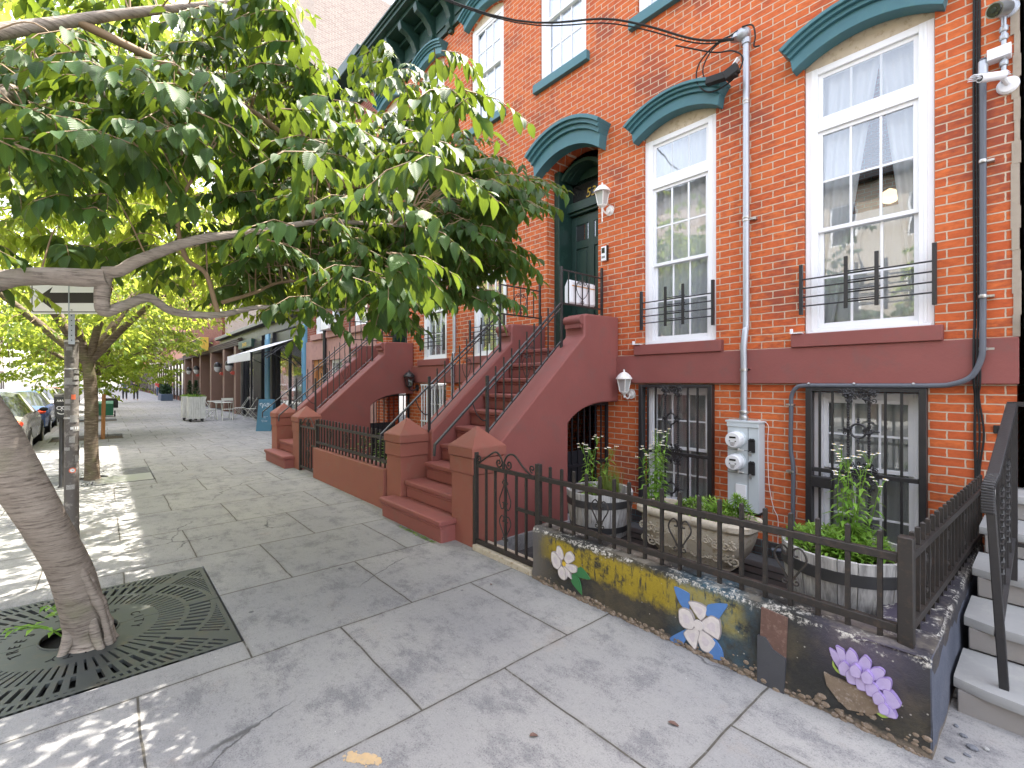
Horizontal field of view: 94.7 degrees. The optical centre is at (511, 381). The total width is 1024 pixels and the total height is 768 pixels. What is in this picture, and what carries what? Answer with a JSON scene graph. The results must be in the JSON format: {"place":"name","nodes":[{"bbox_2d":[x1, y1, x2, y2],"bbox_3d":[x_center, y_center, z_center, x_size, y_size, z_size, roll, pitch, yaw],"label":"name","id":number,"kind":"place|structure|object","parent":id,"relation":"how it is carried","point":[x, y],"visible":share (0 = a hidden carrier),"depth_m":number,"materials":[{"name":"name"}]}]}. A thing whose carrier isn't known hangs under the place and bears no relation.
{"place":"outdoors","nodes":[
{"label":"outdoors","id":0,"kind":"place"},
{"bbox_2d":[33,386,83,445],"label":"road","id":1,"kind":"structure","parent":0,"point":[81,396],"depth_m":58.99,"materials":[{"name":"asphalt"}]},
{"bbox_2d":[0,392,47,447],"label":"parked car","id":2,"kind":"object","parent":1,"relation":"on","point":[27,415],"visible":0.66,"depth_m":11.00,"materials":[{"name":"silver metal"}]},
{"bbox_2d":[0,389,57,434],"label":"parked car","id":3,"kind":"object","parent":1,"relation":"on","point":[36,400],"visible":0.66,"depth_m":14.96,"materials":[{"name":"blue paint"}]},
{"bbox_2d":[15,388,58,421],"bbox_3d":[-20.178,1.005,19.935,2.091,1.514,4.635,0,0,-41],"label":"parked car","id":4,"kind":"object","parent":1,"relation":"on","point":[50,395],"visible":0.01,"depth_m":19.24,"materials":[{"name":"white paint"}]},
{"bbox_2d":[50,420,122,442],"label":"tree pit soil","id":5,"kind":"object","parent":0,"point":[99,438],"visible":0.04,"depth_m":14.02,"materials":[{"name":"soil"}]},
{"bbox_2d":[0,287,186,381],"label":"cherry tree","id":6,"kind":"object","parent":5,"relation":"on","point":[52,363],"visible":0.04,"depth_m":19.40,"materials":[{"name":"green plant"}]},
{"bbox_2d":[48,466,153,489],"bbox_3d":[-6.942,1.623,7.825,1.538,0.064,1.558,0,0,-41],"label":"tree grate","id":7,"kind":"object","parent":5,"relation":"on","point":[54,479],"visible":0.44,"depth_m":8.11,"materials":[{"name":"metal"}]},
{"bbox_2d":[95,472,153,484],"bbox_3d":[-6.382,1.592,7.769,0.720,0.008,0.700,0,0,-41],"label":"metal plate","id":8,"kind":"object","parent":7,"relation":"on","point":[123,478],"visible":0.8,"depth_m":7.74,"materials":[{"name":"metal"}]},
{"bbox_2d":[0,173,292,480],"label":"cherry tree","id":9,"kind":"object","parent":7,"relation":"on","point":[93,351],"visible":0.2,"depth_m":7.64,"materials":[{"name":"green plant"}]},
{"bbox_2d":[101,394,105,438],"bbox_3d":[-11.590,1.000,13.378,0.110,1.303,0.129,0,0,-41],"label":"tree stake","id":10,"kind":"object","parent":5,"relation":"on","point":[103,410],"visible":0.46,"depth_m":13.34,"materials":[{"name":"orange wood"}]},
{"bbox_2d":[0,254,213,439],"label":"cherry tree","id":11,"kind":"object","parent":5,"relation":"on","point":[106,364],"visible":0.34,"depth_m":12.88,"materials":[{"name":"green plant"}]},
{"bbox_2d":[0,0,394,384],"label":"sky","id":12,"kind":"structure","parent":0,"point":[155,18],"materials":[{"name":"white"}]},
{"bbox_2d":[182,260,241,413],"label":"brown shop building","id":13,"kind":"structure","parent":0,"point":[214,385],"depth_m":28.55,"materials":[{"name":"brown paint"},{"name":"glass"}]},
{"bbox_2d":[214,362,221,371],"bbox_3d":[-16.185,-0.800,25.946,0.366,0.560,0.340,0,0,-41],"label":"shop wall lamp","id":14,"kind":"object","parent":13,"relation":"attached to","point":[217,366],"visible":1,"depth_m":25.83,"materials":[{"name":"black paint"}]},
{"bbox_2d":[2,383,784,568],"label":"ground","id":15,"kind":"structure","parent":0,"point":[759,558],"depth_m":5.77,"materials":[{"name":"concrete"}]},
{"bbox_2d":[33,399,83,450],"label":"kerb","id":16,"kind":"structure","parent":15,"relation":"on","point":[38,444],"depth_m":13.73,"materials":[{"name":"concrete"}]},
{"bbox_2d":[0,388,1023,767],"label":"sidewalk","id":17,"kind":"structure","parent":0,"point":[360,626],"depth_m":2.67,"materials":[{"name":"grey concrete"}]},
{"bbox_2d":[54,393,63,487],"bbox_3d":[-6.802,0.888,7.123,0.175,1.424,0.131,0,0,-41],"label":"parking meter","id":18,"kind":"object","parent":17,"relation":"on","point":[59,406],"visible":0.7,"depth_m":7.09,"materials":[{"name":"paint"}]},
{"bbox_2d":[64,286,79,536],"bbox_3d":[-4.504,0.225,4.823,0.124,2.750,0.135,0,0,-41],"label":"street pole","id":19,"kind":"object","parent":17,"relation":"on","point":[71,426],"visible":0.97,"depth_m":4.79,"materials":[{"name":"metal"}]},
{"bbox_2d":[30,285,96,313],"bbox_3d":[-4.475,-0.890,4.768,0.802,0.410,0.017,0,0,-1],"label":"traffic sign","id":20,"kind":"object","parent":19,"relation":"attached to","point":[81,300],"visible":0.33,"depth_m":4.77,"materials":[{"name":"metal"}]},
{"bbox_2d":[98,401,115,415],"bbox_3d":[-18.632,1.240,21.677,0.620,0.720,0.747,0,0,-41],"label":"green bin","id":21,"kind":"object","parent":17,"relation":"on","point":[110,410],"visible":0.72,"depth_m":21.51,"materials":[{"name":"plastic"}]},
{"bbox_2d":[106,398,117,407],"bbox_3d":[-24.628,1.300,28.941,0.700,0.600,0.755,0,0,-41],"label":"trash bin","id":22,"kind":"object","parent":17,"relation":"on","point":[115,400],"visible":0.29,"depth_m":28.80,"materials":[{"name":"black plastic"}]},
{"bbox_2d":[0,567,240,718],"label":"tree grate","id":23,"kind":"object","parent":17,"relation":"in","point":[166,620],"visible":0.81,"depth_m":2.92,"materials":[{"name":"metal"}]},
{"bbox_2d":[0,0,571,656],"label":"cherry tree","id":24,"kind":"object","parent":23,"relation":"in","point":[234,92],"visible":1,"depth_m":2.41,"materials":[{"name":"green plant"}]},
{"bbox_2d":[138,317,149,392],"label":"shop building","id":25,"kind":"structure","parent":17,"relation":"on","point":[144,384],"depth_m":73.80,"materials":[{"name":"orange brick"}]},
{"bbox_2d":[148,328,159,394],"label":"shop building","id":26,"kind":"structure","parent":17,"relation":"on","point":[151,386],"depth_m":62.11,"materials":[{"name":"brown brick"}]},
{"bbox_2d":[158,383,172,400],"bbox_3d":[-29.711,0.839,40.432,0.967,1.522,2.813,0,0,-41],"label":"planter trough","id":27,"kind":"object","parent":17,"relation":"on","point":[164,390],"visible":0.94,"depth_m":39.57,"materials":[{"name":"blue paint"}]},
{"bbox_2d":[159,292,174,398],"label":"shop building","id":28,"kind":"structure","parent":17,"relation":"on","point":[162,373],"depth_m":49.59,"materials":[{"name":"red brick"}]},
{"bbox_2d":[170,299,185,400],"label":"shop building","id":29,"kind":"structure","parent":17,"relation":"on","point":[177,391],"depth_m":41.27,"materials":[{"name":"white brick"}]},
{"bbox_2d":[171,364,182,394],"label":"shop window pane","id":30,"kind":"structure","parent":29,"relation":"in","point":[181,364],"depth_m":41.54,"materials":[{"name":"white glass"}]},
{"bbox_2d":[180,380,196,420],"bbox_3d":[-13.353,0.756,19.526,0.771,1.685,0.698,0,0,-41],"label":"rolling planter","id":31,"kind":"object","parent":17,"relation":"on","point":[184,406],"visible":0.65,"depth_m":19.23,"materials":[{"name":"white wood"}]},
{"bbox_2d":[186,380,204,421],"bbox_3d":[-12.678,0.757,18.928,0.718,1.684,0.748,0,0,-41],"label":"rolling planter","id":32,"kind":"object","parent":17,"relation":"on","point":[196,406],"visible":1,"depth_m":18.76,"materials":[{"name":"white wood"}]},
{"bbox_2d":[221,398,233,420],"bbox_3d":[-11.811,1.136,19.587,0.422,0.939,0.592,0,0,-30],"label":"folding chair","id":33,"kind":"object","parent":17,"relation":"on","point":[226,399],"visible":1,"depth_m":19.42,"materials":[{"name":"metal"}]},
{"bbox_2d":[256,399,275,430],"bbox_3d":[-8.041,1.090,15.469,0.480,1.020,0.478,0,0,-3],"label":"sandwich board","id":34,"kind":"object","parent":17,"relation":"on","point":[263,423],"visible":0.89,"depth_m":15.33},
{"bbox_2d":[215,0,390,418],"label":"corner restaurant building","id":35,"kind":"structure","parent":17,"relation":"on","point":[340,31],"depth_m":16.92,"materials":[{"name":"beige brick"}]},
{"bbox_2d":[245,347,252,416],"bbox_3d":[-11.819,-0.149,21.393,0.090,3.499,2.000,0,0,-41],"label":"shop window frame","id":36,"kind":"structure","parent":35,"relation":"in","point":[246,410],"depth_m":21.52,"materials":[{"name":"black paint"}]},
{"bbox_2d":[247,352,252,407],"bbox_3d":[-11.818,-0.050,21.395,0.005,2.600,2.000,0,0,-41],"label":"shop window pane","id":37,"kind":"structure","parent":35,"relation":"in","point":[248,362],"depth_m":21.69,"materials":[{"name":"black glass"}]},
{"bbox_2d":[227,339,291,364],"bbox_3d":[-9.337,-1.068,17.390,1.369,0.864,3.700,0,0,-41],"label":"awning","id":38,"kind":"object","parent":35,"relation":"attached to","point":[241,357],"visible":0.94,"depth_m":16.76,"materials":[{"name":"white fabric"}]},
{"bbox_2d":[261,345,300,366],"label":"folding awning arms","id":39,"kind":"object","parent":35,"relation":"attached to","point":[282,352],"visible":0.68,"depth_m":15.59},
{"bbox_2d":[275,327,297,407],"bbox_3d":[-7.998,-0.149,16.997,0.090,3.499,3.550,0,0,-41],"label":"shop window frame","id":40,"kind":"structure","parent":35,"relation":"in","point":[283,335],"depth_m":17.30,"materials":[{"name":"black paint"}]},
{"bbox_2d":[277,343,300,409],"bbox_3d":[-7.996,-0.050,16.999,0.005,2.600,3.550,0,0,-41],"label":"shop window pane","id":41,"kind":"structure","parent":35,"relation":"in","point":[282,365],"depth_m":17.25,"materials":[{"name":"clear glass"}]},
{"bbox_2d":[264,342,412,469],"bbox_3d":[-3.649,0.510,9.936,2.530,2.680,1.879,0,0,-41],"label":"stoop","id":42,"kind":"object","parent":17,"relation":"on","point":[357,395],"visible":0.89,"depth_m":9.60,"materials":[{"name":"red paint"}]},
{"bbox_2d":[299,418,314,471],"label":"iron gate","id":43,"kind":"structure","parent":42,"relation":"attached to","point":[306,427],"depth_m":8.31,"materials":[{"name":"metal"}]},
{"bbox_2d":[262,320,382,417],"bbox_3d":[-4.031,-0.390,10.289,2.593,2.220,0.032,0,0,-41],"label":"stair railing","id":44,"kind":"object","parent":42,"relation":"on","point":[296,382],"visible":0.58,"depth_m":10.18,"materials":[{"name":"black metal"}]},
{"bbox_2d":[278,329,406,420],"bbox_3d":[-3.264,-0.390,9.406,2.593,2.220,0.032,0,0,-41],"label":"stair railing","id":45,"kind":"object","parent":42,"relation":"on","point":[315,383],"visible":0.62,"depth_m":9.28,"materials":[{"name":"black metal"}]},
{"bbox_2d":[306,43,376,422],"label":"brownstone house","id":46,"kind":"structure","parent":17,"relation":"on","point":[314,349],"depth_m":13.27,"materials":[{"name":"red brick"}]},
{"bbox_2d":[314,359,322,388],"bbox_3d":[-5.894,0.460,14.653,0.150,2.280,1.050,0,0,-41],"label":"door","id":47,"kind":"structure","parent":46,"relation":"in","point":[315,361],"depth_m":14.91,"materials":[{"name":"orange wood"}]},
{"bbox_2d":[316,316,322,333],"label":"window","id":48,"kind":"structure","parent":46,"relation":"in","point":[318,321],"depth_m":14.83,"materials":[{"name":"white plastic"}]},
{"bbox_2d":[323,228,325,381],"bbox_3d":[-5.540,-2.800,13.933,0.095,8.800,0.100,0,0,-41],"label":"downpipe","id":49,"kind":"object","parent":46,"relation":"attached to","point":[324,349],"depth_m":13.89,"materials":[{"name":"metal"}]},
{"bbox_2d":[321,316,339,330],"bbox_3d":[-5.189,-1.670,13.509,0.387,0.360,0.600,0,0,-41],"label":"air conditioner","id":50,"kind":"object","parent":46,"relation":"attached to","point":[324,326],"visible":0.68,"depth_m":13.37,"materials":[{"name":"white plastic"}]},
{"bbox_2d":[355,305,366,324],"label":"window","id":51,"kind":"structure","parent":46,"relation":"in","point":[356,315],"depth_m":12.48,"materials":[{"name":"white plastic"}]},
{"bbox_2d":[313,447,386,508],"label":"yard wall","id":52,"kind":"structure","parent":17,"relation":"on","point":[362,480],"depth_m":6.66,"materials":[{"name":"red paint"}]},
{"bbox_2d":[315,419,386,467],"bbox_3d":[-2.431,1.093,6.950,0.040,0.955,2.620,0,0,-41],"label":"iron fence","id":53,"kind":"object","parent":52,"relation":"on","point":[318,425],"visible":0.99,"depth_m":6.88,"materials":[{"name":"metal"}]},
{"bbox_2d":[342,751,381,766],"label":"paint mark","id":54,"kind":"object","parent":17,"relation":"on","point":[364,758],"visible":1,"depth_m":2.00,"materials":[{"name":"paint"}]},
{"bbox_2d":[379,314,617,546],"bbox_3d":[-0.165,0.510,5.928,2.530,2.680,1.879,0,0,-41],"label":"stoop","id":55,"kind":"object","parent":17,"relation":"on","point":[429,495],"visible":0.9,"depth_m":5.47,"materials":[{"name":"red paint"}]},
{"bbox_2d":[379,284,540,443],"bbox_3d":[-0.548,-0.390,6.281,2.593,2.220,0.032,0,0,-41],"label":"stair railing","id":56,"kind":"object","parent":55,"relation":"on","point":[429,387],"visible":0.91,"depth_m":6.23,"materials":[{"name":"black metal"}]},
{"bbox_2d":[473,451,534,566],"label":"iron gate","id":57,"kind":"structure","parent":55,"relation":"attached to","point":[495,547],"depth_m":4.22,"materials":[{"name":"metal"}]},
{"bbox_2d":[433,266,602,455],"bbox_3d":[0.220,-0.390,5.398,2.593,2.220,0.032,0,0,-41],"label":"stair railing","id":58,"kind":"object","parent":55,"relation":"on","point":[486,388],"visible":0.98,"depth_m":5.40,"materials":[{"name":"black metal"}]},
{"bbox_2d":[472,540,532,575],"bbox_3d":[-0.036,1.625,4.248,0.200,0.150,0.820,0,0,-41],"label":"gate threshold","id":59,"kind":"object","parent":17,"relation":"on","point":[507,561],"visible":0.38,"depth_m":4.18,"materials":[{"name":"stone"}]},
{"bbox_2d":[532,522,983,759],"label":"garden wall","id":60,"kind":"structure","parent":17,"relation":"on","point":[864,677],"depth_m":2.48,"materials":[{"name":"paint"}]},
{"bbox_2d":[535,463,983,648],"bbox_3d":[1.789,1.130,2.920,1.678,0.900,3.391,0,0,-84],"label":"iron fence","id":61,"kind":"object","parent":60,"relation":"on","point":[931,555],"visible":0.99,"depth_m":2.60,"materials":[{"name":"metal"}]},
{"bbox_2d":[966,743,978,750],"bbox_3d":[2.005,1.592,2.053,0.032,0.020,0.040,0,0,-41],"label":"pebble","id":62,"kind":"object","parent":17,"relation":"on","point":[972,747],"visible":1,"depth_m":2.05,"materials":[{"name":"stone"}]},
{"bbox_2d":[953,487,1023,736],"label":"marble steps","id":63,"kind":"structure","parent":17,"relation":"on","point":[982,695],"depth_m":2.42,"materials":[{"name":"stone"}]},
{"bbox_2d":[980,402,1023,691],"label":"stair railing","id":64,"kind":"object","parent":63,"relation":"on","point":[1000,509],"visible":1,"depth_m":2.34,"materials":[{"name":"black metal"}]},
{"bbox_2d":[594,462,625,495],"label":"ornamental grass","id":65,"kind":"object","parent":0,"point":[607,484],"depth_m":4.26,"materials":[{"name":"plant"}]},
{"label":"far sidewalk","id":66,"kind":"structure","parent":0,"visible":0},
{"bbox_2d":[0,311,4,388],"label":"row house","id":67,"kind":"structure","parent":66,"relation":"on","point":[3,371],"depth_m":87.07,"materials":[{"name":"white plastic"}]},
{"label":"areaway floor","id":68,"kind":"structure","parent":0,"visible":0},
{"bbox_2d":[353,0,707,478],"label":"brick row house","id":69,"kind":"structure","parent":68,"relation":"on","point":[416,32],"depth_m":8.69,"materials":[{"name":"orange brick"}]},
{"bbox_2d":[385,100,401,143],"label":"window","id":70,"kind":"structure","parent":69,"relation":"in","point":[393,107],"depth_m":10.89,"materials":[{"name":"white plastic"}]},
{"bbox_2d":[403,370,418,390],"bbox_3d":[-2.123,-0.022,9.880,0.317,0.463,0.247,0,0,-41],"label":"wall lantern","id":71,"kind":"object","parent":69,"relation":"attached to","point":[408,376],"depth_m":9.82,"materials":[{"name":"black metal"}]},
{"bbox_2d":[422,58,443,128],"bbox_3d":[-1.571,-5.495,9.592,0.125,1.931,0.900,0,0,-41],"label":"window","id":72,"kind":"structure","parent":69,"relation":"in","point":[442,59],"depth_m":9.68,"materials":[{"name":"white plastic"}]},
{"bbox_2d":[424,228,446,359],"bbox_3d":[-1.512,-1.784,9.524,0.125,2.671,0.900,0,0,-41],"label":"window","id":73,"kind":"structure","parent":69,"relation":"in","point":[437,353],"depth_m":9.57,"materials":[{"name":"white plastic"}]},
{"bbox_2d":[427,385,445,419],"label":"window","id":74,"kind":"structure","parent":69,"relation":"in","point":[445,385],"depth_m":9.62,"materials":[{"name":"white plastic"}]},
{"bbox_2d":[450,315,455,394],"bbox_3d":[-1.114,-1.612,8.852,0.146,4.024,0.237,0,0,-41],"label":"service conduit","id":75,"kind":"object","parent":69,"relation":"attached to","point":[454,336],"visible":0.27,"depth_m":8.81,"materials":[{"name":"metal"}]},
{"bbox_2d":[473,2,503,117],"bbox_3d":[-0.390,-5.495,8.234,0.125,1.931,0.900,0,0,-41],"label":"window","id":76,"kind":"structure","parent":69,"relation":"in","point":[488,36],"depth_m":8.20,"materials":[{"name":"glass"}]},
{"bbox_2d":[474,239,505,355],"bbox_3d":[-0.349,-1.695,8.187,0.125,2.491,0.925,0,0,-41],"label":"window","id":77,"kind":"structure","parent":69,"relation":"in","point":[477,316],"depth_m":8.29,"materials":[{"name":"white plastic"}]},
{"bbox_2d":[566,481,632,537],"bbox_3d":[0.820,1.201,4.423,0.615,0.408,0.615,0,0,-41],"label":"barrel planter","id":78,"kind":"object","parent":68,"relation":"on","point":[621,518],"visible":0.52,"depth_m":4.18,"materials":[{"name":"grey wood"}]},
{"bbox_2d":[577,436,618,495],"bbox_3d":[0.791,0.799,4.350,0.400,0.602,0.362,0,0,3],"label":"flowering plant","id":79,"kind":"object","parent":78,"relation":"on","point":[588,469],"visible":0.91,"depth_m":4.34,"materials":[{"name":"green plant"}]},
{"bbox_2d":[620,527,786,588],"bbox_3d":[1.440,1.603,3.637,0.785,0.395,2.500,0,0,-41],"label":"slatted bench","id":80,"kind":"object","parent":68,"relation":"on","point":[753,569],"depth_m":3.53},
{"bbox_2d":[637,498,762,571],"bbox_3d":[1.459,1.212,3.733,0.424,0.385,0.948,0,0,-41],"label":"stone trough","id":81,"kind":"object","parent":80,"relation":"on","point":[730,547],"visible":0.68,"depth_m":3.52,"materials":[{"name":"stone"}]},
{"bbox_2d":[636,430,671,509],"bbox_3d":[1.186,0.733,3.936,0.291,0.699,0.324,0,0,-41],"label":"flowering plant","id":82,"kind":"object","parent":81,"relation":"on","point":[657,472],"visible":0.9,"depth_m":3.90,"materials":[{"name":"green plant"}]},
{"bbox_2d":[682,494,748,523],"bbox_3d":[1.521,0.967,3.621,0.325,0.197,0.558,0,0,-41],"label":"leafy plant","id":83,"kind":"object","parent":81,"relation":"on","point":[711,507],"visible":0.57,"depth_m":3.59,"materials":[{"name":"green plant"}]},
{"bbox_2d":[723,492,759,524],"bbox_3d":[1.678,0.936,3.468,0.217,0.248,0.276,0,0,-41],"label":"leafy plant","id":84,"kind":"object","parent":81,"relation":"in","point":[738,500],"visible":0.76,"depth_m":3.46,"materials":[{"name":"green plant"}]},
{"bbox_2d":[781,528,896,615],"bbox_3d":[1.999,1.191,2.837,0.664,0.428,0.664,0,0,-41],"label":"barrel planter","id":85,"kind":"object","parent":80,"relation":"on","point":[864,587],"visible":0.36,"depth_m":2.58,"materials":[{"name":"grey wood"}]},
{"bbox_2d":[780,520,895,564],"bbox_3d":[1.971,0.946,2.870,0.602,0.211,0.649,0,0,-41],"label":"leafy plant","id":86,"kind":"object","parent":85,"relation":"in","point":[829,533],"visible":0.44,"depth_m":2.75,"materials":[{"name":"green plant"}]},
{"bbox_2d":[823,443,887,564],"bbox_3d":[2.069,0.724,2.787,0.381,0.691,0.318,0,0,6],"label":"flowering plant","id":87,"kind":"object","parent":85,"relation":"on","point":[855,526],"visible":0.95,"depth_m":2.77,"materials":[{"name":"green plant"}]},
{"bbox_2d":[524,0,1023,560],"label":"brick row house","id":88,"kind":"structure","parent":68,"relation":"on","point":[860,202],"depth_m":4.59,"materials":[{"name":"brick"}]},
{"bbox_2d":[542,0,585,78],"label":"window","id":89,"kind":"structure","parent":88,"relation":"in","point":[560,44],"depth_m":6.98,"materials":[{"name":"glass"}]},
{"bbox_2d":[565,280,594,306],"bbox_3d":[0.882,-1.129,6.072,0.500,0.308,0.092,0,0,-41],"label":"mailbox","id":90,"kind":"object","parent":88,"relation":"attached to","point":[579,290],"visible":0.61,"depth_m":6.00,"materials":[{"name":"white plastic"}]},
{"bbox_2d":[572,210,597,314],"bbox_3d":[1.201,-1.485,7.026,0.068,2.070,0.770,0,0,-41],"label":"door","id":91,"kind":"structure","parent":88,"relation":"in","point":[584,227],"depth_m":7.09,"materials":[{"name":"green paint"}]},
{"bbox_2d":[594,182,613,221],"bbox_3d":[1.187,-2.315,6.106,0.273,0.521,0.213,0,0,-41],"label":"wall lantern","id":92,"kind":"object","parent":88,"relation":"attached to","point":[602,191],"depth_m":6.06,"materials":[{"name":"glass"}]},
{"bbox_2d":[601,245,608,261],"bbox_3d":[1.226,-1.695,6.240,0.039,0.200,0.100,0,0,-41],"label":"intercom","id":93,"kind":"object","parent":88,"relation":"attached to","point":[604,253],"visible":1,"depth_m":6.22,"materials":[{"name":"plastic"}]},
{"bbox_2d":[616,370,635,398],"bbox_3d":[1.410,0.032,5.863,0.255,0.374,0.200,0,0,-41],"label":"wall lantern","id":94,"kind":"object","parent":88,"relation":"attached to","point":[623,378],"depth_m":5.82,"materials":[{"name":"white paint"}]},
{"bbox_2d":[639,0,656,11],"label":"window","id":95,"kind":"structure","parent":88,"relation":"in","point":[643,4],"depth_m":5.85,"materials":[{"name":"white plastic"}]},
{"bbox_2d":[649,387,706,503],"bbox_3d":[2.005,0.771,5.572,0.168,1.421,0.840,0,0,-41],"label":"window","id":96,"kind":"structure","parent":88,"relation":"in","point":[671,400],"depth_m":5.63,"materials":[{"name":"white plastic"}]},
{"bbox_2d":[645,108,715,344],"bbox_3d":[1.988,-1.784,5.531,0.168,2.671,0.900,0,0,-41],"label":"window","id":97,"kind":"structure","parent":88,"relation":"in","point":[680,155],"depth_m":5.57,"materials":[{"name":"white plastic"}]},
{"bbox_2d":[705,57,740,86],"bbox_3d":[2.166,-3.159,4.840,0.110,0.210,0.347,0,0,-41],"label":"splice box","id":98,"kind":"object","parent":88,"relation":"on","point":[731,72],"visible":1,"depth_m":4.77,"materials":[{"name":"plastic"}]},
{"bbox_2d":[730,26,757,420],"bbox_3d":[2.370,-1.612,4.845,0.146,4.024,0.237,0,0,-41],"label":"service conduit","id":99,"kind":"object","parent":88,"relation":"attached to","point":[742,35],"visible":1,"depth_m":4.81,"materials":[{"name":"metal"}]},
{"bbox_2d":[444,0,733,43],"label":"overhead service cable","id":100,"kind":"object","parent":99,"relation":"attached to","point":[714,41],"visible":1,"depth_m":5.31,"materials":[{"name":"black rubber"}]},
{"bbox_2d":[675,24,759,92],"bbox_3d":[2.142,-3.355,4.943,0.814,0.604,0.131,0,0,34],"label":"coiled cable","id":101,"kind":"object","parent":99,"relation":"hanging from","point":[712,51],"visible":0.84,"depth_m":4.94,"materials":[{"name":"black rubber"}]},
{"bbox_2d":[725,419,765,515],"bbox_3d":[2.340,0.863,4.777,0.276,0.935,0.340,0,0,-41],"label":"electric meter box","id":102,"kind":"object","parent":88,"relation":"attached to","point":[745,457],"visible":0.98,"depth_m":4.72,"materials":[{"name":"paint"}]},
{"bbox_2d":[814,392,917,543],"bbox_3d":[3.179,0.915,4.221,0.167,1.631,0.800,0,0,-41],"label":"window","id":103,"kind":"structure","parent":88,"relation":"in","point":[858,408],"depth_m":4.20,"materials":[{"name":"glass"}]},
{"bbox_2d":[806,13,934,333],"bbox_3d":[3.514,-1.784,4.509,1.131,2.671,0.925,0,0,-41],"label":"window","id":104,"kind":"structure","parent":88,"relation":"in","point":[840,84],"depth_m":4.20,"materials":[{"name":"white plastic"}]},
{"bbox_2d":[771,57,994,552],"bbox_3d":[3.070,-0.376,4.071,0.104,4.089,1.533,0,0,-41],"label":"side conduit","id":105,"kind":"object","parent":88,"relation":"attached to","point":[983,162],"visible":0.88,"depth_m":3.54,"materials":[{"name":"metal"}]},
{"bbox_2d":[972,0,984,478],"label":"wall cables","id":106,"kind":"object","parent":88,"relation":"attached to","point":[976,58],"depth_m":3.59,"materials":[{"name":"metal"}]},
{"bbox_2d":[967,70,1019,94],"bbox_3d":[3.512,-2.183,3.431,0.355,0.130,0.125,0,0,-15],"label":"security camera","id":107,"kind":"object","parent":88,"relation":"attached to","point":[1008,85],"visible":1,"depth_m":3.42,"materials":[{"name":"plastic"}]},
{"bbox_2d":[987,16,1011,82],"bbox_3d":[3.594,-2.450,3.479,0.090,0.500,0.125,0,0,-41],"label":"camera mast","id":108,"kind":"object","parent":88,"relation":"attached to","point":[1001,55],"visible":0.85,"depth_m":3.45,"materials":[{"name":"metal"}]},
{"bbox_2d":[985,0,1019,18],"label":"security camera","id":109,"kind":"object","parent":88,"relation":"attached to","point":[999,9],"visible":1,"depth_m":3.39,"materials":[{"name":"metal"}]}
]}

